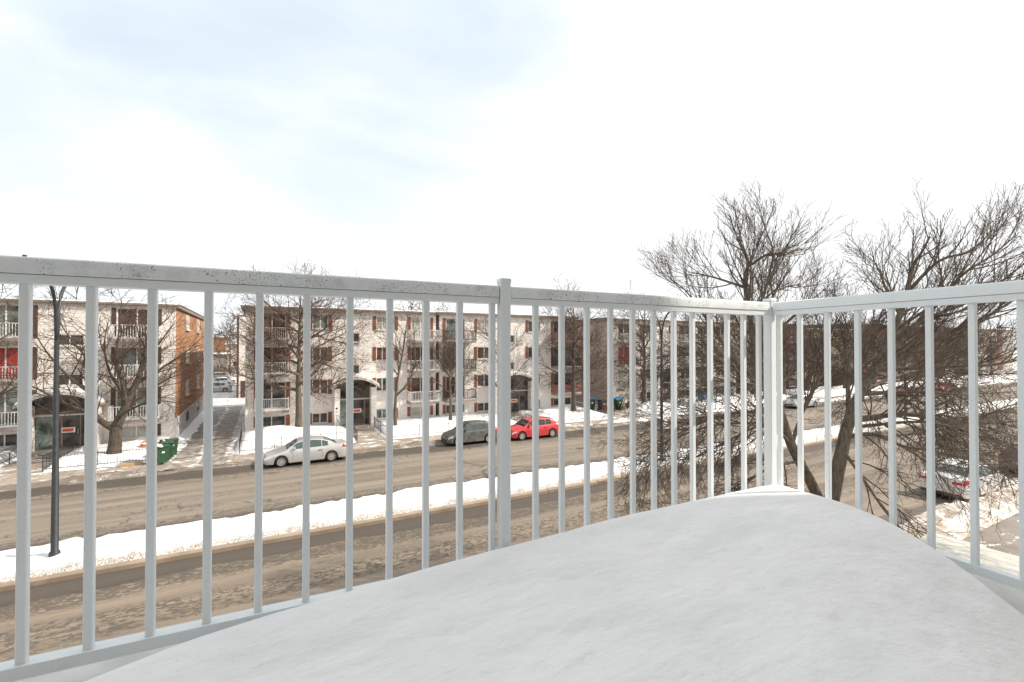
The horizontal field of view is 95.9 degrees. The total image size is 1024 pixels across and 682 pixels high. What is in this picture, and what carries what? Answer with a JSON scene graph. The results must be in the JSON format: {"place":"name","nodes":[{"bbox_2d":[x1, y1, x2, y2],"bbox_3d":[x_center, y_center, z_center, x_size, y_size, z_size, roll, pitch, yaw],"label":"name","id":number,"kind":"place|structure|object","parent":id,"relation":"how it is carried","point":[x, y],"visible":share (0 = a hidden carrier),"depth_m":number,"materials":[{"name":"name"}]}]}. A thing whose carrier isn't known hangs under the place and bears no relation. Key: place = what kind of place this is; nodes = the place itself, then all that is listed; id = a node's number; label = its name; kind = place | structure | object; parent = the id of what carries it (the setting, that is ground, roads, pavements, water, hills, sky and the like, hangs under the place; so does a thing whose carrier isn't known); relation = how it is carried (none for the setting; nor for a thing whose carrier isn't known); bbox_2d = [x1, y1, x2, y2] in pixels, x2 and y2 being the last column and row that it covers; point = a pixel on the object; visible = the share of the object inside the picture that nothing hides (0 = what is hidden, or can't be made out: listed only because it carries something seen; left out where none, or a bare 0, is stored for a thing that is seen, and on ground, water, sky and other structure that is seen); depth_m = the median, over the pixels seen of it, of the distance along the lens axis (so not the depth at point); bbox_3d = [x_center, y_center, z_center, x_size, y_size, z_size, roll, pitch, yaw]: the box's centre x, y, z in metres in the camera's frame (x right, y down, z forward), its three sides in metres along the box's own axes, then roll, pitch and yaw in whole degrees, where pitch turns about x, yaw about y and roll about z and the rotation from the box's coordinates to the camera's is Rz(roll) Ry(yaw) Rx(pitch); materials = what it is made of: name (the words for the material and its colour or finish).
{"place":"outdoors","nodes":[
{"label":"outdoors","id":0,"kind":"place"},
{"bbox_2d":[157,406,244,470],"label":"driveway","id":1,"kind":"structure","parent":0,"point":[228,421],"depth_m":34.30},
{"bbox_2d":[177,411,202,449],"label":"driveway snowbank","id":2,"kind":"object","parent":1,"relation":"on","point":[188,432],"visible":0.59,"depth_m":36.74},
{"bbox_2d":[203,376,244,406],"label":"car park","id":3,"kind":"structure","parent":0,"point":[220,398],"depth_m":60.03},
{"bbox_2d":[203,382,231,391],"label":"parked car","id":4,"kind":"object","parent":3,"relation":"on","point":[225,386],"visible":0.62,"depth_m":69.56,"materials":[{"name":"silver metal"}]},
{"bbox_2d":[213,363,236,375],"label":"hedge","id":5,"kind":"object","parent":3,"relation":"on","point":[220,369],"visible":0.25,"depth_m":105.52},
{"bbox_2d":[213,377,235,384],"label":"parked car","id":6,"kind":"object","parent":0,"point":[230,381],"visible":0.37,"depth_m":80.64,"materials":[{"name":"white paint"}]},
{"bbox_2d":[213,315,236,373],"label":"bare tree","id":7,"kind":"object","parent":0,"point":[229,345],"visible":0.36,"depth_m":114.41,"materials":[{"name":"brown plant"}]},
{"bbox_2d":[216,322,236,359],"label":"bare tree","id":8,"kind":"object","parent":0,"point":[232,342],"visible":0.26,"depth_m":108.70,"materials":[{"name":"brown plant"}]},
{"bbox_2d":[236,314,245,397],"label":"apartment building","id":9,"kind":"structure","parent":0,"point":[239,379],"depth_m":62.09,"materials":[{"name":"white paint"}]},
{"bbox_2d":[0,405,702,476],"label":"entrance path","id":10,"kind":"structure","parent":0,"point":[362,436],"depth_m":27.61,"materials":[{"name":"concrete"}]},
{"bbox_2d":[0,380,1014,484],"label":"sidewalk","id":11,"kind":"structure","parent":0,"point":[4,480],"depth_m":27.32,"materials":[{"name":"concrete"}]},
{"bbox_2d":[157,444,169,463],"bbox_3d":[-20.589,6.636,27.179,0.773,1.060,0.640,-1,-1,42],"label":"wheelie bin","id":12,"kind":"object","parent":11,"relation":"on","point":[162,454],"visible":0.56,"depth_m":26.98,"materials":[{"name":"green plastic"}]},
{"bbox_2d":[0,384,1016,550],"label":"road","id":13,"kind":"structure","parent":0,"point":[121,505],"depth_m":23.66,"materials":[{"name":"asphalt"}]},
{"bbox_2d":[263,435,345,466],"bbox_3d":[-12.493,6.565,28.055,4.680,1.460,1.931,0,-1,-30],"label":"parked car","id":14,"kind":"object","parent":13,"relation":"on","point":[327,448],"visible":0.95,"depth_m":27.50,"materials":[{"name":"silver metal"}]},
{"bbox_2d":[441,420,496,445],"bbox_3d":[-3.083,6.583,33.506,3.910,1.540,1.850,0,-1,-28],"label":"parked car","id":15,"kind":"object","parent":13,"relation":"on","point":[475,430],"visible":0.65,"depth_m":32.88,"materials":[{"name":"grey paint"}]},
{"bbox_2d":[0,382,1009,486],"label":"kerb","id":16,"kind":"structure","parent":13,"relation":"on","point":[144,471],"depth_m":30.75,"materials":[{"name":"concrete"}]},
{"bbox_2d":[511,416,557,440],"bbox_3d":[1.540,6.624,35.573,4.420,1.500,1.940,0,-1,-28],"label":"parked car","id":17,"kind":"object","parent":13,"relation":"on","point":[521,429],"visible":0.76,"depth_m":35.02,"materials":[{"name":"red paint"}]},
{"bbox_2d":[783,394,818,406],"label":"parked car","id":18,"kind":"object","parent":13,"relation":"on","point":[794,397],"visible":0.45,"depth_m":52.40,"materials":[{"name":"silver metal"}]},
{"bbox_2d":[0,409,1017,661],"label":"road","id":19,"kind":"structure","parent":0,"point":[56,615],"depth_m":15.14,"materials":[{"name":"asphalt"}]},
{"bbox_2d":[919,458,1007,498],"bbox_3d":[21.724,6.480,22.193,4.760,1.507,1.976,0,-1,-26],"label":"parked car","id":20,"kind":"object","parent":19,"relation":"on","point":[940,491],"visible":0.32,"depth_m":21.22,"materials":[{"name":"white paint"}]},
{"bbox_2d":[998,443,1017,470],"bbox_3d":[29.256,6.513,25.923,4.560,1.520,1.958,0,-1,-28],"label":"parked car","id":21,"kind":"object","parent":19,"relation":"on","point":[1000,454],"visible":0.12,"depth_m":25.28,"materials":[{"name":"paint"}]},
{"bbox_2d":[0,0,1023,348],"label":"sky","id":22,"kind":"structure","parent":0,"point":[481,142],"materials":[{"name":"white"}]},
{"bbox_2d":[576,401,663,420],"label":"driveway","id":23,"kind":"structure","parent":0,"point":[620,413],"depth_m":48.03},
{"bbox_2d":[231,350,1016,431],"bbox_3d":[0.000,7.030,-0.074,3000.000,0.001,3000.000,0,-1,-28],"label":"ground","id":24,"kind":"structure","parent":0,"point":[1014,375],"depth_m":109.57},
{"bbox_2d":[0,284,70,408],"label":"bare tree","id":25,"kind":"object","parent":24,"relation":"on","point":[2,392],"visible":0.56,"depth_m":27.02,"materials":[{"name":"brown plant"}]},
{"bbox_2d":[42,437,145,471],"bbox_3d":[-24.667,6.713,28.316,4.638,1.250,4.644,0,-1,-28],"label":"iron fence","id":26,"kind":"object","parent":24,"relation":"on","point":[67,455],"visible":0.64,"depth_m":26.77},
{"bbox_2d":[0,297,203,464],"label":"apartment building","id":27,"kind":"structure","parent":24,"relation":"on","point":[71,425],"depth_m":30.78,"materials":[{"name":"white paint"}]},
{"bbox_2d":[0,391,16,424],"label":"balcony door","id":28,"kind":"structure","parent":27,"relation":"in","point":[12,401],"depth_m":29.07,"materials":[{"name":"grey glass"}]},
{"bbox_2d":[0,433,16,448],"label":"window","id":29,"kind":"structure","parent":27,"relation":"in","point":[6,440],"depth_m":29.04,"materials":[{"name":"clear glass"}]},
{"bbox_2d":[0,304,17,335],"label":"balcony door","id":30,"kind":"structure","parent":27,"relation":"in","point":[7,317],"depth_m":29.10,"materials":[{"name":"grey glass"}]},
{"bbox_2d":[0,347,17,379],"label":"balcony door","id":31,"kind":"structure","parent":27,"relation":"in","point":[3,351],"depth_m":29.07,"materials":[{"name":"red glass"}]},
{"bbox_2d":[61,415,80,448],"bbox_3d":[-28.706,5.908,30.097,0.980,2.116,0.060,0,-1,-28],"label":"entrance door","id":32,"kind":"structure","parent":27,"relation":"in","point":[67,421],"depth_m":30.12,"materials":[{"name":"grey glass"}]},
{"bbox_2d":[59,334,83,346],"bbox_3d":[-29.121,-0.015,30.419,1.520,0.830,0.172,0,-1,-28],"label":"window","id":33,"kind":"structure","parent":27,"relation":"in","point":[76,339],"depth_m":30.53,"materials":[{"name":"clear glass"}]},
{"bbox_2d":[59,374,83,386],"bbox_3d":[-29.121,2.594,30.392,1.520,0.850,0.172,0,-1,-28],"label":"window","id":34,"kind":"structure","parent":27,"relation":"in","point":[68,381],"depth_m":30.42,"materials":[{"name":"clear glass"}]},
{"bbox_2d":[117,347,144,376],"bbox_3d":[-26.073,1.458,32.125,2.200,2.080,0.042,0,-1,-28],"label":"balcony door","id":35,"kind":"structure","parent":27,"relation":"in","point":[131,360],"depth_m":31.98,"materials":[{"name":"grey glass"}]},
{"bbox_2d":[116,387,146,416],"bbox_3d":[-26.073,4.227,32.096,2.200,2.080,0.042,0,-1,-28],"label":"balcony door","id":36,"kind":"structure","parent":27,"relation":"in","point":[118,401],"depth_m":32.08,"materials":[{"name":"grey glass"}]},
{"bbox_2d":[117,308,146,336],"bbox_3d":[-26.073,-1.222,32.154,2.200,2.080,0.042,0,-1,-28],"label":"balcony door","id":37,"kind":"structure","parent":27,"relation":"in","point":[123,312],"depth_m":32.00,"materials":[{"name":"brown glass"}]},
{"bbox_2d":[122,425,145,439],"bbox_3d":[-26.042,6.317,32.017,2.320,0.920,0.172,0,-1,-28],"label":"window","id":38,"kind":"structure","parent":27,"relation":"in","point":[138,431],"depth_m":32.00,"materials":[{"name":"grey glass"}]},
{"bbox_2d":[0,285,226,454],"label":"bare tree","id":39,"kind":"object","parent":24,"relation":"on","point":[114,427],"visible":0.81,"depth_m":27.93,"materials":[{"name":"brown plant"}]},
{"bbox_2d":[213,353,228,372],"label":"house","id":40,"kind":"structure","parent":24,"relation":"on","point":[222,362],"depth_m":120.26,"materials":[{"name":"grey"}]},
{"bbox_2d":[200,258,382,426],"bbox_3d":[-16.017,0.518,35.002,12.783,13.706,11.706,0,-1,-26],"label":"bare tree","id":41,"kind":"object","parent":24,"relation":"on","point":[297,389],"visible":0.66,"depth_m":34.28,"materials":[{"name":"brown plant"}]},
{"bbox_2d":[239,425,357,453],"bbox_3d":[-15.469,6.767,33.486,7.338,1.250,5.094,0,-1,-28],"label":"iron fence","id":42,"kind":"object","parent":24,"relation":"on","point":[293,436],"visible":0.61,"depth_m":30.84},
{"bbox_2d":[240,304,439,430],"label":"apartment building","id":43,"kind":"structure","parent":24,"relation":"on","point":[369,405],"depth_m":38.91,"materials":[{"name":"white paint"}]},
{"bbox_2d":[263,382,285,408],"bbox_3d":[-18.935,4.273,36.409,1.960,2.080,0.042,0,-1,-28],"label":"balcony door","id":44,"kind":"structure","parent":43,"relation":"in","point":[271,403],"depth_m":36.50,"materials":[{"name":"grey glass"}]},
{"bbox_2d":[263,415,285,427],"bbox_3d":[-18.904,6.362,36.330,2.080,0.920,0.172,0,-1,-28],"label":"window","id":45,"kind":"structure","parent":43,"relation":"in","point":[268,421],"depth_m":36.46,"materials":[{"name":"grey glass"}]},
{"bbox_2d":[264,313,285,337],"bbox_3d":[-18.935,-1.177,36.466,1.960,2.080,0.042,0,-1,-28],"label":"balcony door","id":46,"kind":"structure","parent":43,"relation":"in","point":[272,321],"depth_m":36.61,"materials":[{"name":"grey glass"}]},
{"bbox_2d":[264,347,285,372],"bbox_3d":[-18.935,1.503,36.438,1.960,2.080,0.042,0,-1,-28],"label":"balcony door","id":47,"kind":"structure","parent":43,"relation":"in","point":[279,364],"depth_m":36.56,"materials":[{"name":"clear glass"}]},
{"bbox_2d":[311,412,328,424],"bbox_3d":[-15.799,6.380,38.009,1.300,0.920,0.172,0,-1,-28],"label":"window","id":48,"kind":"structure","parent":43,"relation":"in","point":[317,418],"depth_m":38.04,"materials":[{"name":"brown glass"}]},
{"bbox_2d":[312,315,328,329],"bbox_3d":[-15.799,-1.540,38.092,1.300,1.240,0.172,0,-1,-28],"label":"window","id":49,"kind":"structure","parent":43,"relation":"in","point":[321,327],"depth_m":38.14,"materials":[{"name":"grey glass"}]},
{"bbox_2d":[312,380,328,394],"bbox_3d":[-15.799,3.825,38.035,1.300,1.250,0.172,0,-1,-28],"label":"window","id":50,"kind":"structure","parent":43,"relation":"in","point":[323,381],"depth_m":38.15,"materials":[{"name":"grey glass"}]},
{"bbox_2d":[353,399,364,424],"bbox_3d":[-12.965,6.003,39.061,0.980,2.116,0.060,0,-1,-28],"label":"entrance door","id":51,"kind":"structure","parent":43,"relation":"in","point":[358,418],"depth_m":39.09,"materials":[{"name":"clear glass"}]},
{"bbox_2d":[376,408,393,419],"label":"window","id":52,"kind":"structure","parent":43,"relation":"in","point":[380,413],"depth_m":40.41,"materials":[{"name":"white glass"}]},
{"bbox_2d":[376,317,394,330],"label":"window","id":53,"kind":"structure","parent":43,"relation":"in","point":[379,327],"depth_m":40.49,"materials":[{"name":"white glass"}]},
{"bbox_2d":[376,347,394,360],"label":"window","id":54,"kind":"structure","parent":43,"relation":"in","point":[378,356],"depth_m":40.46,"materials":[{"name":"white glass"}]},
{"bbox_2d":[376,377,394,392],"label":"window","id":55,"kind":"structure","parent":43,"relation":"in","point":[382,381],"depth_m":40.47,"materials":[{"name":"clear glass"}]},
{"bbox_2d":[411,317,429,338],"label":"balcony door","id":56,"kind":"structure","parent":43,"relation":"in","point":[414,319],"depth_m":42.05,"materials":[{"name":"white glass"}]},
{"bbox_2d":[411,347,429,368],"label":"balcony door","id":57,"kind":"structure","parent":43,"relation":"in","point":[420,348],"depth_m":42.08,"materials":[{"name":"grey glass"}]},
{"bbox_2d":[411,377,429,399],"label":"balcony door","id":58,"kind":"structure","parent":43,"relation":"in","point":[416,388],"depth_m":41.96,"materials":[{"name":"grey glass"}]},
{"bbox_2d":[410,406,430,417],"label":"window","id":59,"kind":"structure","parent":43,"relation":"in","point":[415,411],"depth_m":41.94,"materials":[{"name":"grey glass"}]},
{"bbox_2d":[360,301,439,425],"bbox_3d":[-9.214,1.418,38.174,6.658,11.986,5.273,0,-1,-26],"label":"bare tree","id":60,"kind":"object","parent":24,"relation":"on","point":[397,380],"visible":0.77,"depth_m":37.88,"materials":[{"name":"brown plant"}]},
{"bbox_2d":[405,305,487,419],"bbox_3d":[-5.707,1.851,40.197,8.184,11.150,7.684,0,-1,-26],"label":"bare tree","id":61,"kind":"object","parent":24,"relation":"on","point":[450,355],"visible":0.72,"depth_m":39.92,"materials":[{"name":"brown plant"}]},
{"bbox_2d":[374,411,526,436],"bbox_3d":[-5.085,6.825,38.986,11.838,1.250,4.894,0,-1,-28],"label":"iron fence","id":62,"kind":"object","parent":24,"relation":"on","point":[517,417],"visible":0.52,"depth_m":36.26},
{"bbox_2d":[454,310,547,404],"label":"bare tree","id":63,"kind":"object","parent":24,"relation":"on","point":[512,348],"visible":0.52,"depth_m":42.15,"materials":[{"name":"brown plant"}]},
{"bbox_2d":[0,377,1003,472],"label":"lawn snow","id":64,"kind":"structure","parent":24,"relation":"on","point":[272,432],"depth_m":34.94,"materials":[{"name":"snow"}]},
{"bbox_2d":[0,399,1016,582],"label":"median snow","id":65,"kind":"structure","parent":24,"relation":"on","point":[125,547],"depth_m":17.85,"materials":[{"name":"snow"}]},
{"bbox_2d":[22,255,65,556],"bbox_3d":[-14.734,2.377,14.928,0.292,9.520,5.340,0,-1,-28],"label":"street lamp","id":66,"kind":"object","parent":65,"relation":"on","point":[55,550],"visible":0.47,"depth_m":14.87,"materials":[{"name":"metal"}]},
{"bbox_2d":[656,312,669,459],"bbox_3d":[8.852,2.507,27.337,0.292,9.520,5.340,0,-1,-28],"label":"street lamp","id":67,"kind":"object","parent":65,"relation":"on","point":[661,335],"visible":0.25,"depth_m":27.28,"materials":[{"name":"metal"}]},
{"bbox_2d":[0,407,1016,591],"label":"median kerb","id":68,"kind":"structure","parent":24,"relation":"on","point":[41,580],"depth_m":16.67,"materials":[{"name":"concrete"}]},
{"bbox_2d":[0,382,1016,491],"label":"roadside slush","id":69,"kind":"object","parent":24,"relation":"on","point":[72,479],"visible":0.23,"depth_m":26.29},
{"bbox_2d":[436,311,581,417],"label":"apartment building","id":70,"kind":"structure","parent":24,"relation":"on","point":[476,402],"depth_m":45.64,"materials":[{"name":"white paint"}]},
{"bbox_2d":[446,318,464,338],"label":"balcony door","id":71,"kind":"structure","parent":70,"relation":"in","point":[448,320],"depth_m":43.52,"materials":[{"name":"grey glass"}]},
{"bbox_2d":[446,376,464,397],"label":"balcony door","id":72,"kind":"structure","parent":70,"relation":"in","point":[453,387],"depth_m":43.56,"materials":[{"name":"grey glass"}]},
{"bbox_2d":[477,347,487,359],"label":"window","id":73,"kind":"structure","parent":70,"relation":"in","point":[482,353],"depth_m":45.00,"materials":[{"name":"grey glass"}]},
{"bbox_2d":[477,374,487,387],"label":"window","id":74,"kind":"structure","parent":70,"relation":"in","point":[480,384],"depth_m":44.94,"materials":[{"name":"clear glass"}]},
{"bbox_2d":[477,402,487,412],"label":"window","id":75,"kind":"structure","parent":70,"relation":"in","point":[481,407],"depth_m":44.94,"materials":[{"name":"clear glass"}]},
{"bbox_2d":[511,391,519,412],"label":"entrance door","id":76,"kind":"structure","parent":70,"relation":"in","point":[515,407],"depth_m":46.15,"materials":[{"name":"grey glass"}]},
{"bbox_2d":[528,268,625,410],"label":"bare tree","id":77,"kind":"object","parent":24,"relation":"on","point":[573,325],"visible":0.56,"depth_m":46.32,"materials":[{"name":"brown plant"}]},
{"bbox_2d":[546,313,625,391],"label":"bare tree","id":78,"kind":"object","parent":24,"relation":"on","point":[581,348],"visible":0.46,"depth_m":47.38,"materials":[{"name":"brown plant"}]},
{"bbox_2d":[575,318,700,404],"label":"apartment building","id":79,"kind":"structure","parent":24,"relation":"on","point":[598,395],"depth_m":54.59,"materials":[{"name":"white paint"}]},
{"bbox_2d":[596,276,699,401],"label":"bare tree","id":80,"kind":"object","parent":24,"relation":"on","point":[643,319],"visible":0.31,"depth_m":51.25,"materials":[{"name":"brown plant"}]},
{"bbox_2d":[677,313,751,387],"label":"bare tree","id":81,"kind":"object","parent":24,"relation":"on","point":[706,340],"visible":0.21,"depth_m":55.65,"materials":[{"name":"brown plant"}]},
{"bbox_2d":[565,177,874,517],"bbox_3d":[5.976,1.242,14.719,9.360,12.125,7.449,1,-1,-41],"label":"bare tree","id":82,"kind":"object","parent":24,"relation":"on","point":[789,437],"visible":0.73,"depth_m":13.91,"materials":[{"name":"brown plant"}]},
{"bbox_2d":[695,321,763,395],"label":"apartment building","id":83,"kind":"structure","parent":24,"relation":"on","point":[703,349],"depth_m":61.38,"materials":[{"name":"white paint"}]},
{"bbox_2d":[714,298,795,393],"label":"bare tree","id":84,"kind":"object","parent":24,"relation":"on","point":[750,341],"visible":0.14,"depth_m":59.85,"materials":[{"name":"brown plant"}]},
{"bbox_2d":[762,323,805,388],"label":"apartment building","id":85,"kind":"structure","parent":24,"relation":"on","point":[788,386],"depth_m":72.43,"materials":[{"name":"red brick"}]},
{"bbox_2d":[748,315,838,394],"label":"bare tree","id":86,"kind":"object","parent":24,"relation":"on","point":[786,362],"visible":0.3,"depth_m":61.30,"materials":[{"name":"brown plant"}]},
{"bbox_2d":[581,380,1016,425],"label":"snowbank","id":87,"kind":"object","parent":24,"relation":"on","point":[645,419],"visible":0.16,"depth_m":48.10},
{"bbox_2d":[776,313,865,390],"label":"bare tree","id":88,"kind":"object","parent":24,"relation":"on","point":[807,379],"visible":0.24,"depth_m":66.72,"materials":[{"name":"brown plant"}]},
{"bbox_2d":[818,365,865,385],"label":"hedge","id":89,"kind":"object","parent":24,"relation":"on","point":[834,384],"visible":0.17,"depth_m":75.57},
{"bbox_2d":[808,314,898,388],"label":"bare tree","id":90,"kind":"object","parent":24,"relation":"on","point":[844,380],"visible":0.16,"depth_m":70.51,"materials":[{"name":"brown plant"}]},
{"bbox_2d":[843,311,921,383],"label":"bare tree","id":91,"kind":"object","parent":24,"relation":"on","point":[873,355],"visible":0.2,"depth_m":78.20,"materials":[{"name":"brown plant"}]},
{"bbox_2d":[863,311,947,381],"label":"bare tree","id":92,"kind":"object","parent":24,"relation":"on","point":[912,362],"visible":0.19,"depth_m":84.02,"materials":[{"name":"brown plant"}]},
{"bbox_2d":[793,177,1023,548],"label":"bare tree","id":93,"kind":"object","parent":24,"relation":"on","point":[953,425],"visible":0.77,"depth_m":12.89,"materials":[{"name":"brown plant"}]},
{"bbox_2d":[903,314,967,371],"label":"bare tree","id":94,"kind":"object","parent":24,"relation":"on","point":[936,344],"visible":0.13,"depth_m":94.28,"materials":[{"name":"brown plant"}]},
{"bbox_2d":[913,324,979,378],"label":"bare tree","id":95,"kind":"object","parent":24,"relation":"on","point":[948,344],"visible":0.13,"depth_m":90.06,"materials":[{"name":"brown plant"}]},
{"bbox_2d":[899,478,1018,539],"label":"snowbank","id":96,"kind":"object","parent":24,"relation":"on","point":[950,524],"visible":0.2,"depth_m":18.75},
{"bbox_2d":[924,317,997,376],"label":"bare tree","id":97,"kind":"object","parent":24,"relation":"on","point":[967,345],"visible":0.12,"depth_m":101.84,"materials":[{"name":"brown plant"}]},
{"bbox_2d":[919,532,1018,574],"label":"snowbank","id":98,"kind":"object","parent":24,"relation":"on","point":[1000,560],"visible":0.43,"depth_m":9.98,"materials":[{"name":"snow"}]},
{"bbox_2d":[803,328,853,387],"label":"apartment building","id":99,"kind":"structure","parent":0,"point":[831,360],"depth_m":78.82,"materials":[{"name":"brown brick"}]},
{"bbox_2d":[808,323,924,379],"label":"apartment building","id":100,"kind":"structure","parent":0,"point":[878,378],"depth_m":97.06,"materials":[{"name":"red brick"}]},
{"bbox_2d":[938,327,1012,372],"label":"apartment building","id":101,"kind":"structure","parent":0,"point":[1004,366],"depth_m":131.28,"materials":[{"name":"beige brick"}]},
{"bbox_2d":[962,513,1018,555],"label":"sidewalk","id":102,"kind":"structure","parent":0,"point":[1008,541],"depth_m":16.67,"materials":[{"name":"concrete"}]},
{"bbox_2d":[978,319,1016,373],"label":"bare tree","id":103,"kind":"object","parent":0,"point":[991,369],"visible":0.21,"depth_m":113.34,"materials":[{"name":"brown plant"}]},
{"bbox_3d":[1.086,-0.206,-7.705,19.700,14.250,13.260,0,-1,-26],"label":"apartment block","id":104,"kind":"object","parent":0,"visible":0},
{"bbox_2d":[0,572,1023,681],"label":"balcony floor","id":105,"kind":"structure","parent":104,"relation":"attached to","point":[1012,596],"depth_m":1.28,"materials":[{"name":"paint"}]},
{"bbox_2d":[0,255,1023,681],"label":"balcony railing","id":106,"kind":"object","parent":105,"relation":"on","point":[92,277],"visible":0.86,"depth_m":1.58,"materials":[{"name":"metal"}]},
{"bbox_2d":[84,484,1023,681],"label":"snow mound","id":107,"kind":"object","parent":105,"relation":"on","point":[774,583],"visible":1,"depth_m":1.23,"materials":[{"name":"snow"}]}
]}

